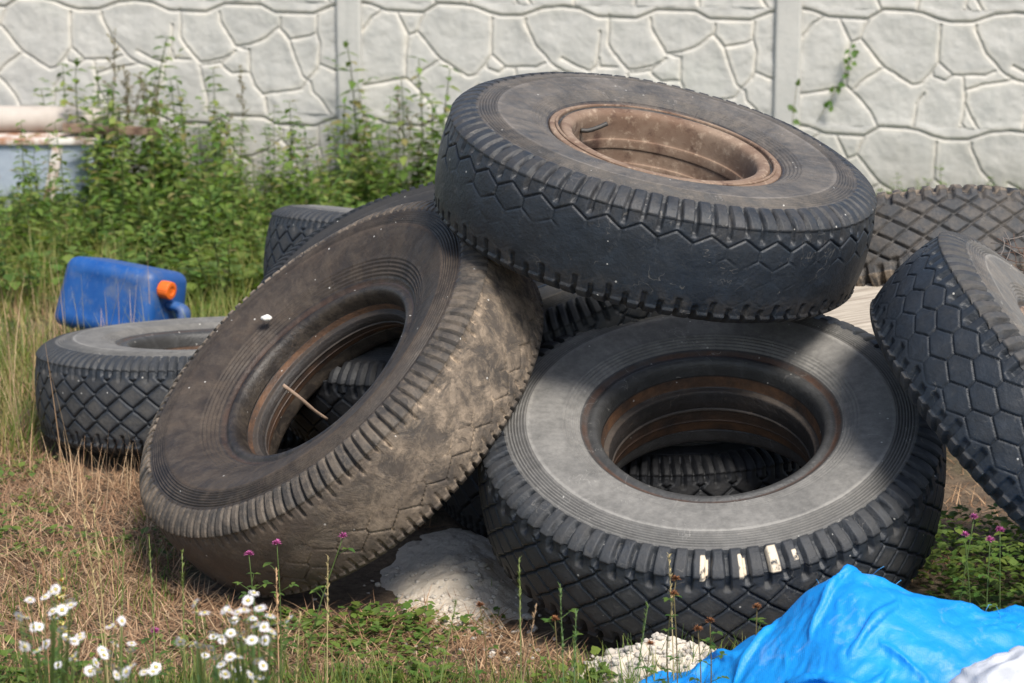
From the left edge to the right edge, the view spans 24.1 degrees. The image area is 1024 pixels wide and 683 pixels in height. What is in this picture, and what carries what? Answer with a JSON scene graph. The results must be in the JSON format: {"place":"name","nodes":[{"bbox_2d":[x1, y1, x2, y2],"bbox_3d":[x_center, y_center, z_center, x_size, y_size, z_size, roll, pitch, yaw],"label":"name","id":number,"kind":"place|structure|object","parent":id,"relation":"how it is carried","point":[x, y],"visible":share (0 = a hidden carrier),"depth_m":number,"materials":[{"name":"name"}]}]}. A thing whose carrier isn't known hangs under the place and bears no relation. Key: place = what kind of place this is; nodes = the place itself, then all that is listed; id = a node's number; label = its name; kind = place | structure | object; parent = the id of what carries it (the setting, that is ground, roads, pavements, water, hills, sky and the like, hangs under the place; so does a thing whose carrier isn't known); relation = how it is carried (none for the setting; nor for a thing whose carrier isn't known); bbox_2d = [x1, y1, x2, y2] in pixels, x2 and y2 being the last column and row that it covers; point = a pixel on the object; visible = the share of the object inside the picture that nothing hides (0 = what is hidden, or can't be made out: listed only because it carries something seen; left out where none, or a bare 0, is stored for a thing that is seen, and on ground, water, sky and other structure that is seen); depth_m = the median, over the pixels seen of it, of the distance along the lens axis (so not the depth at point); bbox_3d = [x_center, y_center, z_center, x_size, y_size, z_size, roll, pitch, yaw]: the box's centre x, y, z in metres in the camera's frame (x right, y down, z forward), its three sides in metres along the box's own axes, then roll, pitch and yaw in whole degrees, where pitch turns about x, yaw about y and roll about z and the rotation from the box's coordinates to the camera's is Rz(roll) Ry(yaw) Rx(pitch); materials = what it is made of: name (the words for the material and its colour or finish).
{"place":"outdoors","nodes":[
{"label":"outdoors","id":0,"kind":"place"},
{"bbox_2d":[0,203,1023,682],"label":"ground","id":1,"kind":"structure","parent":0,"point":[348,589],"depth_m":5.51,"materials":[{"name":"plant"}]},
{"bbox_2d":[0,206,17,292],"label":"bushy weed","id":2,"kind":"object","parent":1,"relation":"on","point":[3,246],"visible":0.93,"depth_m":8.49,"materials":[{"name":"green plant"}]},
{"bbox_2d":[0,184,42,263],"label":"bushy weed","id":3,"kind":"object","parent":1,"relation":"on","point":[28,216],"visible":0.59,"depth_m":9.09,"materials":[{"name":"green plant"}]},
{"bbox_2d":[8,120,54,229],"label":"leafy weed","id":4,"kind":"object","parent":1,"relation":"on","point":[34,165],"visible":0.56,"depth_m":9.82,"materials":[{"name":"green plant"}]},
{"bbox_2d":[16,240,46,312],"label":"bushy weed","id":5,"kind":"object","parent":1,"relation":"on","point":[29,275],"visible":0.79,"depth_m":8.36,"materials":[{"name":"green plant"}]},
{"bbox_2d":[14,130,65,218],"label":"leafy weed","id":6,"kind":"object","parent":1,"relation":"on","point":[49,171],"visible":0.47,"depth_m":9.94,"materials":[{"name":"green plant"}]},
{"bbox_2d":[13,584,76,682],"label":"fleabane plant","id":7,"kind":"object","parent":1,"relation":"on","point":[53,628],"visible":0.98,"depth_m":3.75,"materials":[{"name":"white plant"}]},
{"bbox_2d":[13,119,82,242],"bbox_3d":[-1.819,-0.597,9.462,0.263,0.560,0.187,2,13,9],"label":"leafy weed","id":8,"kind":"object","parent":1,"relation":"on","point":[57,196],"visible":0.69,"depth_m":9.46,"materials":[{"name":"green plant"}]},
{"bbox_2d":[19,622,87,682],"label":"fleabane plant","id":9,"kind":"object","parent":1,"relation":"on","point":[69,676],"visible":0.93,"depth_m":3.75,"materials":[{"name":"white plant"}]},
{"bbox_2d":[0,132,107,218],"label":"metal bin","id":10,"kind":"object","parent":1,"relation":"on","point":[8,159],"visible":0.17,"depth_m":10.17,"materials":[{"name":"metal"}]},
{"bbox_2d":[0,106,119,131],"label":"pipe","id":11,"kind":"object","parent":10,"relation":"on","point":[37,118],"visible":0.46,"depth_m":10.28,"materials":[{"name":"beige plastic"}]},
{"bbox_2d":[62,123,162,136],"bbox_3d":[-1.696,-0.899,10.189,0.420,0.035,0.050,2,12,-4],"label":"rusty bar","id":12,"kind":"object","parent":10,"relation":"on","point":[132,130],"visible":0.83,"depth_m":10.17,"materials":[{"name":"beige metal"}]},
{"bbox_2d":[33,63,84,105],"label":"leafy weed","id":13,"kind":"object","parent":1,"relation":"on","point":[62,83],"visible":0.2,"depth_m":10.43,"materials":[{"name":"green plant"}]},
{"bbox_2d":[49,553,74,682],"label":"toadflax plant","id":14,"kind":"object","parent":1,"relation":"on","point":[61,579],"visible":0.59,"depth_m":4.36,"materials":[{"name":"green plant"}]},
{"bbox_2d":[60,57,109,188],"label":"leafy weed","id":15,"kind":"object","parent":1,"relation":"on","point":[75,81],"visible":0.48,"depth_m":10.19,"materials":[{"name":"green plant"}]},
{"bbox_2d":[68,119,103,216],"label":"leafy weed","id":16,"kind":"object","parent":1,"relation":"on","point":[83,193],"visible":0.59,"depth_m":10.07,"materials":[{"name":"green plant"}]},
{"bbox_2d":[55,140,120,257],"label":"leafy weed","id":17,"kind":"object","parent":1,"relation":"on","point":[97,213],"visible":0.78,"depth_m":9.20,"materials":[{"name":"green plant"}]},
{"bbox_2d":[76,118,122,237],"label":"leafy weed","id":18,"kind":"object","parent":1,"relation":"on","point":[97,136],"visible":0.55,"depth_m":9.66,"materials":[{"name":"green plant"}]},
{"bbox_2d":[68,82,133,214],"bbox_3d":[-1.705,-0.784,10.123,0.241,0.636,0.306,-11,17,-42],"label":"leafy weed","id":19,"kind":"object","parent":1,"relation":"on","point":[113,119],"visible":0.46,"depth_m":10.07,"materials":[{"name":"green plant"}]},
{"bbox_2d":[96,85,125,195],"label":"leafy weed","id":20,"kind":"object","parent":1,"relation":"on","point":[104,123],"visible":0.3,"depth_m":10.22,"materials":[{"name":"green plant"}]},
{"bbox_2d":[89,135,139,253],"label":"leafy weed","id":21,"kind":"object","parent":1,"relation":"on","point":[126,225],"visible":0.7,"depth_m":9.44,"materials":[{"name":"green plant"}]},
{"bbox_2d":[86,104,145,237],"bbox_3d":[-1.589,-0.654,9.623,0.202,0.604,0.284,-7,14,-29],"label":"leafy weed","id":22,"kind":"object","parent":1,"relation":"on","point":[132,188],"visible":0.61,"depth_m":9.60,"materials":[{"name":"green plant"}]},
{"bbox_2d":[84,616,161,682],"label":"fleabane plant","id":23,"kind":"object","parent":1,"relation":"on","point":[117,675],"visible":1,"depth_m":3.79,"materials":[{"name":"white plant"}]},
{"bbox_2d":[55,256,190,329],"bbox_3d":[-1.205,-0.128,7.606,0.435,0.228,0.229,11,4,23],"label":"canister","id":24,"kind":"object","parent":1,"relation":"on","point":[105,279],"visible":0.88,"depth_m":7.52,"materials":[{"name":"blue plastic"}]},
{"bbox_2d":[101,28,145,198],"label":"mugwort plant","id":25,"kind":"object","parent":1,"relation":"on","point":[119,69],"visible":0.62,"depth_m":10.31,"materials":[{"name":"green plant"}]},
{"bbox_2d":[119,65,147,209],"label":"mugwort plant","id":26,"kind":"object","parent":1,"relation":"on","point":[132,150],"visible":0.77,"depth_m":10.33,"materials":[{"name":"green plant"}]},
{"bbox_2d":[104,214,162,265],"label":"bushy weed","id":27,"kind":"object","parent":1,"relation":"on","point":[110,221],"visible":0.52,"depth_m":8.54,"materials":[{"name":"green plant"}]},
{"bbox_2d":[113,100,170,228],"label":"leafy weed","id":28,"kind":"object","parent":1,"relation":"on","point":[130,185],"visible":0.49,"depth_m":9.88,"materials":[{"name":"green plant"}]},
{"bbox_2d":[136,181,173,258],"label":"bushy weed","id":29,"kind":"object","parent":1,"relation":"on","point":[150,207],"visible":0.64,"depth_m":9.32,"materials":[{"name":"green plant"}]},
{"bbox_2d":[135,117,179,252],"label":"leafy weed","id":30,"kind":"object","parent":1,"relation":"on","point":[154,183],"visible":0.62,"depth_m":9.44,"materials":[{"name":"green plant"}]},
{"bbox_2d":[125,36,194,191],"bbox_3d":[-1.524,-0.930,10.433,0.315,0.798,0.289,2,13,9],"label":"leafy weed","id":31,"kind":"object","parent":1,"relation":"on","point":[152,111],"visible":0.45,"depth_m":10.40,"materials":[{"name":"green plant"}]},
{"bbox_2d":[146,85,177,197],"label":"mugwort plant","id":32,"kind":"object","parent":1,"relation":"on","point":[163,162],"visible":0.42,"depth_m":10.23,"materials":[{"name":"green plant"}]},
{"bbox_2d":[142,207,183,269],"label":"bushy weed","id":33,"kind":"object","parent":1,"relation":"on","point":[173,239],"visible":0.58,"depth_m":8.84,"materials":[{"name":"green plant"}]},
{"bbox_2d":[136,66,197,182],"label":"leafy weed","id":34,"kind":"object","parent":1,"relation":"on","point":[159,104],"visible":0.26,"depth_m":10.55,"materials":[{"name":"green plant"}]},
{"bbox_2d":[35,316,305,456],"bbox_3d":[-0.823,0.110,6.750,1.008,0.290,1.022,3,9,33],"label":"tyre","id":35,"kind":"object","parent":1,"relation":"on","point":[116,381],"visible":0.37,"depth_m":6.37,"materials":[{"name":"rubber"}]},
{"bbox_2d":[145,76,200,213],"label":"leafy weed","id":36,"kind":"object","parent":1,"relation":"on","point":[166,123],"visible":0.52,"depth_m":10.06,"materials":[{"name":"green plant"}]},
{"bbox_2d":[155,170,191,259],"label":"leafy weed","id":37,"kind":"object","parent":1,"relation":"on","point":[167,226],"visible":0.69,"depth_m":9.39,"materials":[{"name":"green plant"}]},
{"bbox_2d":[153,78,208,221],"bbox_3d":[-1.364,-0.749,9.906,0.247,0.667,0.343,0,13,-2],"label":"leafy weed","id":38,"kind":"object","parent":1,"relation":"on","point":[183,138],"visible":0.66,"depth_m":9.91,"materials":[{"name":"green plant"}]},
{"bbox_2d":[167,135,215,257],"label":"leafy weed","id":39,"kind":"object","parent":1,"relation":"on","point":[201,187],"visible":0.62,"depth_m":9.32,"materials":[{"name":"green plant"}]},
{"bbox_2d":[177,196,211,272],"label":"bushy weed","id":40,"kind":"object","parent":1,"relation":"on","point":[200,223],"visible":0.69,"depth_m":8.91,"materials":[{"name":"green plant"}]},
{"bbox_2d":[174,600,215,682],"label":"fleabane plant","id":41,"kind":"object","parent":1,"relation":"on","point":[199,655],"visible":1,"depth_m":3.84,"materials":[{"name":"green plant"}]},
{"bbox_2d":[174,166,222,260],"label":"leafy weed","id":42,"kind":"object","parent":1,"relation":"on","point":[194,201],"visible":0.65,"depth_m":9.07,"materials":[{"name":"green plant"}]},
{"bbox_2d":[181,121,219,236],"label":"leafy weed","id":43,"kind":"object","parent":1,"relation":"on","point":[208,175],"visible":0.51,"depth_m":9.57,"materials":[{"name":"green plant"}]},
{"bbox_2d":[181,206,239,301],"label":"bushy weed","id":44,"kind":"object","parent":1,"relation":"on","point":[224,257],"visible":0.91,"depth_m":8.40,"materials":[{"name":"green plant"}]},
{"bbox_2d":[193,166,234,261],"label":"leafy weed","id":45,"kind":"object","parent":1,"relation":"on","point":[211,187],"visible":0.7,"depth_m":9.11,"materials":[{"name":"green plant"}]},
{"bbox_2d":[193,66,236,178],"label":"leafy weed","id":46,"kind":"object","parent":1,"relation":"on","point":[215,102],"visible":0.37,"depth_m":10.60,"materials":[{"name":"green plant"}]},
{"bbox_2d":[194,111,245,197],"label":"leafy weed","id":47,"kind":"object","parent":1,"relation":"on","point":[230,150],"visible":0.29,"depth_m":10.30,"materials":[{"name":"green plant"}]},
{"bbox_2d":[189,64,252,204],"bbox_3d":[-1.247,-0.861,10.345,0.303,0.675,0.171,-2,13,-8],"label":"mugwort plant","id":48,"kind":"object","parent":1,"relation":"on","point":[243,107],"visible":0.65,"depth_m":10.30,"materials":[{"name":"green plant"}]},
{"bbox_2d":[200,115,251,237],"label":"leafy weed","id":49,"kind":"object","parent":1,"relation":"on","point":[229,172],"visible":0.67,"depth_m":9.51,"materials":[{"name":"green plant"}]},
{"bbox_2d":[198,110,253,207],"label":"leafy weed","id":50,"kind":"object","parent":1,"relation":"on","point":[216,145],"visible":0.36,"depth_m":9.75,"materials":[{"name":"green plant"}]},
{"bbox_2d":[218,183,247,264],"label":"leafy weed","id":51,"kind":"object","parent":1,"relation":"on","point":[237,223],"visible":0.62,"depth_m":9.01,"materials":[{"name":"green plant"}]},
{"bbox_2d":[209,652,267,682],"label":"fleabane plant","id":52,"kind":"object","parent":1,"relation":"on","point":[226,658],"visible":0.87,"depth_m":3.69,"materials":[{"name":"white plant"}]},
{"bbox_2d":[207,628,277,682],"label":"fleabane plant","id":53,"kind":"object","parent":1,"relation":"on","point":[222,639],"visible":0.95,"depth_m":3.73,"materials":[{"name":"white plant"}]},
{"bbox_2d":[225,171,273,260],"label":"leafy weed","id":54,"kind":"object","parent":1,"relation":"on","point":[237,202],"visible":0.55,"depth_m":9.22,"materials":[{"name":"green plant"}]},
{"bbox_2d":[233,550,274,675],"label":"clover plant","id":55,"kind":"object","parent":1,"relation":"on","point":[265,582],"visible":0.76,"depth_m":4.76,"materials":[{"name":"green plant"}]},
{"bbox_2d":[220,590,292,682],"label":"fleabane plant","id":56,"kind":"object","parent":1,"relation":"on","point":[232,620],"visible":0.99,"depth_m":3.74,"materials":[{"name":"white plant"}]},
{"bbox_2d":[249,127,290,244],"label":"leafy weed","id":57,"kind":"object","parent":1,"relation":"on","point":[268,171],"visible":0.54,"depth_m":9.51,"materials":[{"name":"green plant"}]},
{"bbox_2d":[255,105,289,201],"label":"leafy weed","id":58,"kind":"object","parent":1,"relation":"on","point":[274,148],"visible":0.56,"depth_m":10.54,"materials":[{"name":"green plant"}]},
{"bbox_2d":[255,539,298,675],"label":"clover plant","id":59,"kind":"object","parent":1,"relation":"on","point":[277,542],"visible":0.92,"depth_m":4.76,"materials":[{"name":"green plant"}]},
{"bbox_2d":[269,126,313,217],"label":"leafy weed","id":60,"kind":"object","parent":1,"relation":"on","point":[291,185],"visible":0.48,"depth_m":9.56,"materials":[{"name":"green plant"}]},
{"bbox_2d":[273,100,314,204],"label":"leafy weed","id":61,"kind":"object","parent":1,"relation":"on","point":[290,137],"visible":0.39,"depth_m":10.01,"materials":[{"name":"green plant"}]},
{"bbox_2d":[273,121,331,207],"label":"leafy weed","id":62,"kind":"object","parent":1,"relation":"on","point":[293,156],"visible":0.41,"depth_m":9.51,"materials":[{"name":"green plant"}]},
{"bbox_2d":[293,125,320,204],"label":"leafy weed","id":63,"kind":"object","parent":1,"relation":"on","point":[304,160],"visible":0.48,"depth_m":10.08,"materials":[{"name":"green plant"}]},
{"bbox_2d":[0,455,633,682],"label":"ground cover","id":64,"kind":"object","parent":1,"relation":"on","point":[429,612],"visible":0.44,"depth_m":5.08,"materials":[{"name":"green plant"}]},
{"bbox_2d":[284,533,354,681],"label":"clover plant","id":65,"kind":"object","parent":1,"relation":"on","point":[342,535],"visible":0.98,"depth_m":4.76,"materials":[{"name":"green plant"}]},
{"bbox_2d":[326,148,355,207],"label":"leafy weed","id":66,"kind":"object","parent":1,"relation":"on","point":[345,197],"visible":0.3,"depth_m":9.27,"materials":[{"name":"green plant"}]},
{"bbox_2d":[139,200,543,597],"bbox_3d":[-0.395,0.118,5.492,1.016,0.290,1.023,-30,31,20],"label":"tyre","id":67,"kind":"object","parent":1,"relation":"on","point":[394,455],"visible":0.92,"depth_m":5.23,"materials":[{"name":"rubber"}]},
{"bbox_2d":[325,79,377,201],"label":"leafy weed","id":68,"kind":"object","parent":1,"relation":"on","point":[362,120],"visible":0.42,"depth_m":10.48,"materials":[{"name":"green plant"}]},
{"bbox_2d":[323,40,386,199],"bbox_3d":[-0.664,-0.922,10.450,0.286,0.773,0.398,-7,14,-27],"label":"leafy weed","id":69,"kind":"object","parent":1,"relation":"on","point":[352,83],"visible":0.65,"depth_m":10.46,"materials":[{"name":"green plant"}]},
{"bbox_2d":[325,96,391,206],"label":"leafy weed","id":70,"kind":"object","parent":1,"relation":"on","point":[363,184],"visible":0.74,"depth_m":9.92,"materials":[{"name":"green plant"}]},
{"bbox_2d":[355,141,398,206],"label":"leafy weed","id":71,"kind":"object","parent":1,"relation":"on","point":[366,197],"visible":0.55,"depth_m":9.87,"materials":[{"name":"green plant"}]},
{"bbox_2d":[356,130,399,200],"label":"leafy weed","id":72,"kind":"object","parent":1,"relation":"on","point":[381,175],"visible":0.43,"depth_m":10.04,"materials":[{"name":"green plant"}]},
{"bbox_2d":[351,84,405,195],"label":"mugwort plant","id":73,"kind":"object","parent":1,"relation":"on","point":[395,166],"visible":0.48,"depth_m":10.21,"materials":[{"name":"green plant"}]},
{"bbox_2d":[368,56,438,190],"bbox_3d":[-0.457,-0.881,10.413,0.363,0.704,0.261,-7,14,-29],"label":"leafy weed","id":74,"kind":"object","parent":1,"relation":"on","point":[421,105],"visible":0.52,"depth_m":10.41,"materials":[{"name":"green plant"}]},
{"bbox_2d":[376,77,436,193],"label":"leafy weed","id":75,"kind":"object","parent":1,"relation":"on","point":[404,175],"visible":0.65,"depth_m":10.08,"materials":[{"name":"green plant"}]},
{"bbox_2d":[416,98,448,183],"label":"leafy weed","id":76,"kind":"object","parent":1,"relation":"on","point":[436,133],"visible":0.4,"depth_m":10.04,"materials":[{"name":"green plant"}]},
{"bbox_2d":[423,65,461,178],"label":"leafy weed","id":77,"kind":"object","parent":1,"relation":"on","point":[447,107],"visible":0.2,"depth_m":10.08,"materials":[{"name":"green plant"}]},
{"bbox_2d":[380,528,531,635],"bbox_3d":[-0.112,0.527,5.518,0.460,0.088,0.920,0,13,0],"label":"sand pile","id":78,"kind":"object","parent":1,"relation":"on","point":[443,550],"visible":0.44,"depth_m":5.43,"materials":[{"name":"grey sand"}]},
{"bbox_2d":[0,171,921,316],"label":"weed undergrowth","id":79,"kind":"object","parent":1,"relation":"on","point":[10,276],"visible":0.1,"depth_m":8.82,"materials":[{"name":"green plant"}]},
{"bbox_2d":[0,0,1023,200],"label":"concrete fence","id":80,"kind":"object","parent":1,"relation":"on","point":[929,84],"visible":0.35,"depth_m":10.46,"materials":[{"name":"white concrete"}]},
{"bbox_2d":[817,43,858,121],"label":"creeping vine","id":81,"kind":"object","parent":80,"relation":"attached to","point":[854,53],"visible":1,"depth_m":10.24,"materials":[{"name":"plant"}]},
{"bbox_2d":[313,550,716,682],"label":"gravel","id":82,"kind":"structure","parent":1,"relation":"on","point":[660,637],"depth_m":4.99,"materials":[{"name":"white gravel"}]},
{"bbox_2d":[441,442,801,537],"bbox_3d":[0.331,0.283,6.044,1.048,0.298,1.034,-9,17,-33],"label":"tyre","id":83,"kind":"object","parent":1,"relation":"on","point":[710,468],"visible":0.11,"depth_m":5.59,"materials":[{"name":"rubber"}]},
{"bbox_2d":[256,182,542,441],"bbox_3d":[-0.143,-0.085,6.112,1.048,0.298,1.034,-26,32,-18],"label":"tyre","id":84,"kind":"object","parent":83,"relation":"on","point":[339,393],"visible":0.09,"depth_m":5.81,"materials":[{"name":"rubber"}]},
{"bbox_2d":[388,284,660,345],"bbox_3d":[0.127,-0.145,5.998,1.048,0.298,1.034,-21,23,3],"label":"tyre","id":85,"kind":"object","parent":84,"relation":"on","point":[566,313],"visible":0.02,"depth_m":5.51,"materials":[{"name":"rubber"}]},
{"bbox_2d":[433,72,876,322],"bbox_3d":[0.323,-0.342,5.468,0.998,0.284,0.987,1,24,-25],"label":"wheel","id":86,"kind":"object","parent":85,"relation":"on","point":[652,196],"visible":1,"depth_m":5.15,"materials":[{"name":"rubber"}]},
{"bbox_2d":[544,636,714,682],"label":"gravel pile","id":87,"kind":"object","parent":1,"relation":"on","point":[644,650],"visible":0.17,"depth_m":4.79,"materials":[{"name":"white gravel"}]},
{"bbox_2d":[477,314,946,649],"bbox_3d":[0.436,0.275,5.270,1.023,0.291,1.030,-3,34,2],"label":"tyre","id":88,"kind":"object","parent":1,"relation":"on","point":[586,522],"visible":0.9,"depth_m":5.05,"materials":[{"name":"rubber"}]},
{"bbox_2d":[641,564,1023,682],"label":"blue sack","id":89,"kind":"object","parent":1,"relation":"on","point":[847,623],"visible":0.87,"depth_m":4.45,"materials":[{"name":"plastic"}]},
{"bbox_2d":[824,283,884,335],"bbox_3d":[0.810,-0.059,6.020,0.751,0.042,0.302,-9,28,-8],"label":"wooden board","id":90,"kind":"object","parent":1,"relation":"on","point":[854,309],"visible":0.06,"depth_m":6.01,"materials":[{"name":"brown wood"}]},
{"bbox_2d":[856,184,1023,286],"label":"tyre","id":91,"kind":"object","parent":1,"relation":"on","point":[909,222],"visible":0.13,"depth_m":6.11,"materials":[{"name":"rubber"}]},
{"bbox_2d":[870,231,1023,530],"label":"tyre","id":92,"kind":"object","parent":1,"relation":"on","point":[947,314],"visible":1,"depth_m":4.78,"materials":[{"name":"rubber"}]},
{"bbox_2d":[910,503,1023,611],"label":"leafy undergrowth","id":93,"kind":"object","parent":1,"relation":"on","point":[1010,552],"visible":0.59,"depth_m":5.45,"materials":[{"name":"green plant"}]},
{"bbox_2d":[949,531,988,602],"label":"clover plant","id":94,"kind":"object","parent":1,"relation":"on","point":[965,540],"visible":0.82,"depth_m":4.61,"materials":[{"name":"green plant"}]},
{"bbox_2d":[967,536,1002,611],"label":"clover plant","id":95,"kind":"object","parent":1,"relation":"on","point":[990,540],"visible":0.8,"depth_m":4.62,"materials":[{"name":"green plant"}]},
{"bbox_2d":[949,645,1023,682],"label":"white sack","id":96,"kind":"object","parent":1,"relation":"on","point":[1005,667],"visible":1,"depth_m":4.16,"materials":[{"name":"plastic"}]},
{"bbox_2d":[985,526,1018,607],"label":"clover plant","id":97,"kind":"object","parent":1,"relation":"on","point":[999,529],"visible":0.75,"depth_m":4.63,"materials":[{"name":"green plant"}]},
{"bbox_3d":[-0.180,0.029,7.159,1.034,0.298,1.048,12,17,43],"label":"tyre","id":98,"kind":"object","parent":1,"relation":"on","visible":0},
{"bbox_2d":[264,205,354,276],"bbox_3d":[-0.201,-0.216,7.053,1.048,0.298,1.034,5,3,-17],"label":"tyre","id":99,"kind":"object","parent":98,"relation":"on","point":[290,226],"visible":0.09,"depth_m":6.80,"materials":[{"name":"rubber"}]},
{"bbox_2d":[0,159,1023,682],"bbox_3d":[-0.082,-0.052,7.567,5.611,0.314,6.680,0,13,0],"label":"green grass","id":100,"kind":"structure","parent":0,"point":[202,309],"depth_m":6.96,"materials":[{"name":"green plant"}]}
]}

